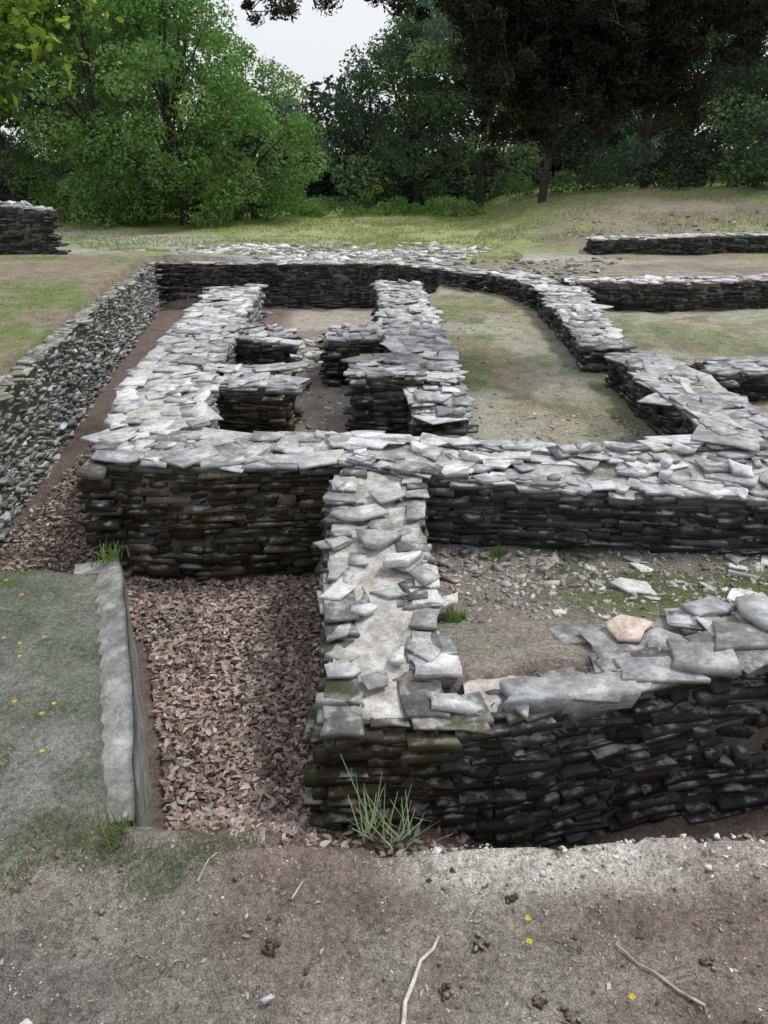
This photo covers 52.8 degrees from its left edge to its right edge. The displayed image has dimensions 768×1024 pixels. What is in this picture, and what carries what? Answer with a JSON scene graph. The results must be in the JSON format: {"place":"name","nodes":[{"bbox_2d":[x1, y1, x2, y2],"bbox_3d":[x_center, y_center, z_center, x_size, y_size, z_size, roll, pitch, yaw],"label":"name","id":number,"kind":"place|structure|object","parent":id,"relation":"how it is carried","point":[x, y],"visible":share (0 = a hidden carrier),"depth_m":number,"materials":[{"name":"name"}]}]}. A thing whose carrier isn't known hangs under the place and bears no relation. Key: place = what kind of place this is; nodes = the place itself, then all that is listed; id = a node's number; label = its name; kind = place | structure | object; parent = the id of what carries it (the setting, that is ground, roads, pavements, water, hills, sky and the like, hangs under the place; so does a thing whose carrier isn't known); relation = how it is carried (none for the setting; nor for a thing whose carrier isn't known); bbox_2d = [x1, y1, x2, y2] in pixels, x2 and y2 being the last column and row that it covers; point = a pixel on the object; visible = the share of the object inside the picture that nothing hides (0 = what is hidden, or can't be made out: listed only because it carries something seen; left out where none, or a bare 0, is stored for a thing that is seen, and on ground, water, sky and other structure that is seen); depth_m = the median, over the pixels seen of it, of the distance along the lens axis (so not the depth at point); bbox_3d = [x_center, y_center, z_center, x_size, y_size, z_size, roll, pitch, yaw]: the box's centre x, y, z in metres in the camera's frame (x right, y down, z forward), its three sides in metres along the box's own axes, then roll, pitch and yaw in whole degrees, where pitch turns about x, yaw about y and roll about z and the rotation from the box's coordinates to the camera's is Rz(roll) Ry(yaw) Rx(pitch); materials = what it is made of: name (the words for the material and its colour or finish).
{"place":"outdoors","nodes":[
{"label":"outdoors","id":0,"kind":"place"},
{"bbox_2d":[0,152,767,1023],"bbox_3d":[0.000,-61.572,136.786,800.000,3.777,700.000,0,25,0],"label":"ground","id":1,"kind":"structure","parent":0,"point":[54,674],"depth_m":2.71,"materials":[{"name":"soil"}]},
{"bbox_2d":[0,200,73,254],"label":"stone field wall","id":2,"kind":"structure","parent":1,"relation":"on","point":[26,227],"depth_m":15.23,"materials":[{"name":"stone"}]},
{"bbox_2d":[0,0,86,205],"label":"broadleaf tree","id":3,"kind":"object","parent":1,"relation":"on","point":[8,163],"visible":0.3,"depth_m":24.30,"materials":[{"name":"green plant"}]},
{"bbox_2d":[0,0,124,134],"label":"oak tree","id":4,"kind":"object","parent":1,"relation":"on","point":[67,21],"visible":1,"depth_m":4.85,"materials":[{"name":"green plant"}]},
{"bbox_2d":[0,261,166,546],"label":"stone retaining wall","id":5,"kind":"structure","parent":1,"relation":"on","point":[54,385],"depth_m":8.27,"materials":[{"name":"stone"}]},
{"bbox_2d":[0,0,200,228],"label":"broadleaf tree","id":6,"kind":"object","parent":1,"relation":"on","point":[78,195],"visible":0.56,"depth_m":22.09,"materials":[{"name":"green plant"}]},
{"bbox_2d":[8,2,202,210],"bbox_3d":[-9.399,-15.600,26.038,6.728,10.362,6.026,21,32,37],"label":"broadleaf tree","id":7,"kind":"object","parent":1,"relation":"on","point":[81,106],"visible":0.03,"depth_m":25.67,"materials":[{"name":"green plant"}]},
{"bbox_2d":[75,805,138,857],"bbox_3d":[-0.947,1.143,2.723,0.196,0.205,0.257,16,29,31],"label":"weed plant","id":8,"kind":"object","parent":1,"relation":"on","point":[123,825],"visible":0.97,"depth_m":2.70,"materials":[{"name":"green plant"}]},
{"bbox_2d":[91,538,129,567],"bbox_3d":[-1.589,0.245,4.458,0.184,0.118,0.310,0,25,0],"label":"weed plant","id":9,"kind":"object","parent":1,"relation":"on","point":[110,558],"visible":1,"depth_m":4.49,"materials":[{"name":"green plant"}]},
{"bbox_2d":[74,557,153,826],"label":"rendered kerb wall","id":10,"kind":"structure","parent":1,"relation":"on","point":[125,763],"depth_m":3.50,"materials":[{"name":"grey concrete"}]},
{"bbox_2d":[66,0,281,228],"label":"broadleaf tree","id":11,"kind":"object","parent":1,"relation":"on","point":[179,176],"visible":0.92,"depth_m":21.43,"materials":[{"name":"green plant"}]},
{"bbox_2d":[123,0,243,173],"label":"broadleaf tree","id":12,"kind":"object","parent":1,"relation":"on","point":[174,80],"visible":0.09,"depth_m":26.89,"materials":[{"name":"green plant"}]},
{"bbox_2d":[104,283,272,433],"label":"dry stone wall","id":13,"kind":"structure","parent":1,"relation":"on","point":[168,386],"depth_m":7.53,"materials":[{"name":"stone"}]},
{"bbox_2d":[72,426,343,582],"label":"dry stone wall","id":14,"kind":"structure","parent":1,"relation":"on","point":[203,504],"depth_m":5.44,"materials":[{"name":"stone"}]},
{"bbox_2d":[196,846,225,881],"bbox_3d":[-0.593,1.194,2.633,0.024,0.016,0.158,11,27,23],"label":"fallen twig","id":15,"kind":"object","parent":1,"relation":"on","point":[199,877],"visible":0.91,"depth_m":2.62,"materials":[{"name":"wood"}]},
{"bbox_2d":[176,28,330,224],"bbox_3d":[-4.202,-11.640,23.768,4.686,5.457,4.064,11,27,22],"label":"broadleaf tree","id":16,"kind":"object","parent":1,"relation":"on","point":[287,129],"visible":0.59,"depth_m":23.44,"materials":[{"name":"green plant"}]},
{"bbox_2d":[213,361,309,432],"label":"dry stone wall","id":17,"kind":"structure","parent":1,"relation":"on","point":[255,397],"depth_m":7.24,"materials":[{"name":"stone"}]},
{"bbox_2d":[234,322,311,387],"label":"dry stone wall","id":18,"kind":"structure","parent":1,"relation":"on","point":[258,344],"depth_m":9.06,"materials":[{"name":"stone"}]},
{"bbox_2d":[290,880,303,900],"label":"fallen twig","id":19,"kind":"object","parent":1,"relation":"on","point":[294,894],"visible":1,"depth_m":2.53,"materials":[{"name":"wood"}]},
{"bbox_2d":[3,579,635,999],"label":"yellow flowers","id":20,"kind":"object","parent":1,"relation":"on","point":[43,751],"visible":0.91,"depth_m":2.47,"materials":[{"name":"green plant"}]},
{"bbox_2d":[157,259,488,308],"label":"dry stone wall","id":21,"kind":"structure","parent":1,"relation":"on","point":[323,284],"depth_m":15.42,"materials":[{"name":"stone"}]},
{"bbox_2d":[318,322,386,386],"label":"dry stone wall","id":22,"kind":"structure","parent":1,"relation":"on","point":[343,341],"depth_m":9.16,"materials":[{"name":"stone"}]},
{"bbox_2d":[315,61,410,202],"bbox_3d":[-0.673,-15.700,32.368,4.499,5.494,3.640,0,25,0],"label":"broadleaf tree","id":23,"kind":"object","parent":1,"relation":"on","point":[370,151],"visible":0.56,"depth_m":31.89,"materials":[{"name":"green plant"}]},
{"bbox_2d":[358,185,383,205],"bbox_3d":[-0.477,-11.254,27.494,0.943,0.706,1.011,0,25,0],"label":"shrub","id":24,"kind":"object","parent":1,"relation":"on","point":[371,195],"visible":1,"depth_m":27.45,"materials":[{"name":"green plant"}]},
{"bbox_2d":[340,754,423,844],"bbox_3d":[-0.014,1.056,2.810,0.306,0.203,0.343,0,25,0],"label":"weed plant","id":25,"kind":"object","parent":1,"relation":"on","point":[368,826],"visible":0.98,"depth_m":2.78,"materials":[{"name":"green plant"}]},
{"bbox_2d":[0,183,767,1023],"bbox_3d":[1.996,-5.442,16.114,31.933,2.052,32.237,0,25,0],"label":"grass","id":26,"kind":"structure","parent":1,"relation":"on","point":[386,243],"depth_m":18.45,"materials":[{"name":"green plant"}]},
{"bbox_2d":[0,0,767,205],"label":"distant woodland","id":27,"kind":"object","parent":1,"relation":"on","point":[321,186],"visible":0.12,"depth_m":33.23,"materials":[{"name":"green plant"}]},
{"bbox_2d":[0,426,767,1023],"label":"gravel","id":28,"kind":"object","parent":1,"relation":"on","point":[200,784],"visible":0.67,"depth_m":4.42,"materials":[{"name":"brown gravel"}]},
{"bbox_2d":[341,352,428,433],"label":"dry stone wall","id":29,"kind":"structure","parent":1,"relation":"on","point":[375,392],"depth_m":7.47,"materials":[{"name":"stone"}]},
{"bbox_2d":[302,466,493,835],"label":"dry stone wall","id":30,"kind":"structure","parent":1,"relation":"on","point":[370,721],"depth_m":3.54,"materials":[{"name":"stone"}]},
{"bbox_2d":[347,787,451,866],"bbox_3d":[0.071,1.106,2.731,0.223,0.179,0.415,-19,31,-36],"label":"weed plant","id":31,"kind":"object","parent":1,"relation":"on","point":[404,830],"visible":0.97,"depth_m":2.76,"materials":[{"name":"green plant"}]},
{"bbox_2d":[339,0,481,207],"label":"broadleaf tree","id":32,"kind":"object","parent":1,"relation":"on","point":[391,55],"visible":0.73,"depth_m":28.33,"materials":[{"name":"green plant"}]},
{"bbox_2d":[401,935,439,1023],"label":"fallen twig","id":33,"kind":"object","parent":1,"relation":"on","point":[410,989],"visible":1,"depth_m":2.26,"materials":[{"name":"wood"}]},
{"bbox_2d":[369,279,478,435],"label":"dry stone wall","id":34,"kind":"structure","parent":1,"relation":"on","point":[404,313],"depth_m":8.14,"materials":[{"name":"stone"}]},
{"bbox_2d":[128,209,767,714],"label":"loose stones","id":35,"kind":"object","parent":1,"relation":"on","point":[718,657],"visible":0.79,"depth_m":4.44,"materials":[{"name":"stone"}]},
{"bbox_2d":[440,607,466,622],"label":"weed plant","id":36,"kind":"object","parent":1,"relation":"on","point":[455,616],"visible":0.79,"depth_m":4.11,"materials":[{"name":"green plant"}]},
{"bbox_2d":[144,163,767,217],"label":"undergrowth","id":37,"kind":"object","parent":1,"relation":"on","point":[319,206],"visible":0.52,"depth_m":26.80,"materials":[{"name":"green plant"}]},
{"bbox_2d":[394,0,542,208],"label":"broadleaf tree","id":38,"kind":"object","parent":1,"relation":"on","point":[440,46],"visible":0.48,"depth_m":27.16,"materials":[{"name":"green plant"}]},
{"bbox_2d":[486,541,512,561],"bbox_3d":[0.742,0.269,5.082,0.163,0.092,0.174,-20,31,-37],"label":"weed plant","id":39,"kind":"object","parent":1,"relation":"on","point":[499,554],"visible":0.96,"depth_m":5.07,"materials":[{"name":"green plant"}]},
{"bbox_2d":[240,0,767,165],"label":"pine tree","id":40,"kind":"object","parent":1,"relation":"on","point":[637,51],"visible":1,"depth_m":7.58,"materials":[{"name":"green plant"}]},
{"bbox_2d":[482,270,560,305],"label":"dry stone wall","id":41,"kind":"structure","parent":1,"relation":"on","point":[515,285],"depth_m":13.24,"materials":[{"name":"stone"}]},
{"bbox_2d":[321,430,767,556],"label":"dry stone wall","id":42,"kind":"structure","parent":1,"relation":"on","point":[677,494],"depth_m":5.12,"materials":[{"name":"stone"}]},
{"bbox_2d":[506,63,607,202],"bbox_3d":[5.096,-14.054,23.276,5.447,9.028,4.914,21,32,38],"label":"broadleaf tree","id":43,"kind":"object","parent":1,"relation":"on","point":[543,188],"visible":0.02,"depth_m":24.62,"materials":[{"name":"plant"}]},
{"bbox_2d":[527,281,637,372],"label":"dry stone wall","id":44,"kind":"structure","parent":1,"relation":"on","point":[588,335],"depth_m":9.75,"materials":[{"name":"stone"}]},
{"bbox_2d":[436,596,767,847],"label":"dry stone wall","id":45,"kind":"structure","parent":1,"relation":"on","point":[691,748],"depth_m":3.66,"materials":[{"name":"stone"}]},
{"bbox_2d":[538,3,767,192],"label":"broadleaf tree","id":46,"kind":"object","parent":1,"relation":"on","point":[647,160],"visible":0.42,"depth_m":24.94,"materials":[{"name":"green plant"}]},
{"bbox_2d":[615,943,705,1006],"bbox_3d":[0.817,1.380,2.305,0.284,0.025,0.016,22,33,40],"label":"fallen twig","id":47,"kind":"object","parent":1,"relation":"on","point":[699,1002],"visible":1,"depth_m":2.29,"materials":[{"name":"wood"}]},
{"bbox_2d":[557,273,767,312],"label":"dry stone wall","id":48,"kind":"structure","parent":1,"relation":"on","point":[648,293],"depth_m":12.09,"materials":[{"name":"stone"}]},
{"bbox_2d":[583,231,767,254],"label":"dry stone wall","id":49,"kind":"structure","parent":1,"relation":"on","point":[705,243],"depth_m":16.74,"materials":[{"name":"stone"}]},
{"bbox_2d":[603,352,767,451],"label":"dry stone wall","id":50,"kind":"structure","parent":1,"relation":"on","point":[663,395],"depth_m":6.54,"materials":[{"name":"stone"}]},
{"bbox_2d":[688,1,767,187],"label":"broadleaf tree","id":51,"kind":"object","parent":1,"relation":"on","point":[749,134],"visible":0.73,"depth_m":22.80,"materials":[{"name":"green plant"}]},
{"bbox_2d":[689,356,767,403],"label":"dry stone wall","id":52,"kind":"structure","parent":1,"relation":"on","point":[747,376],"depth_m":7.52,"materials":[{"name":"stone"}]},
{"bbox_2d":[0,822,767,1023],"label":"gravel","id":53,"kind":"structure","parent":0,"point":[539,1002],"depth_m":2.43,"materials":[{"name":"grey gravel"}]},
{"bbox_2d":[0,0,767,156],"label":"sky","id":54,"kind":"structure","parent":0,"point":[313,47],"materials":[{"name":"white"}]}
]}

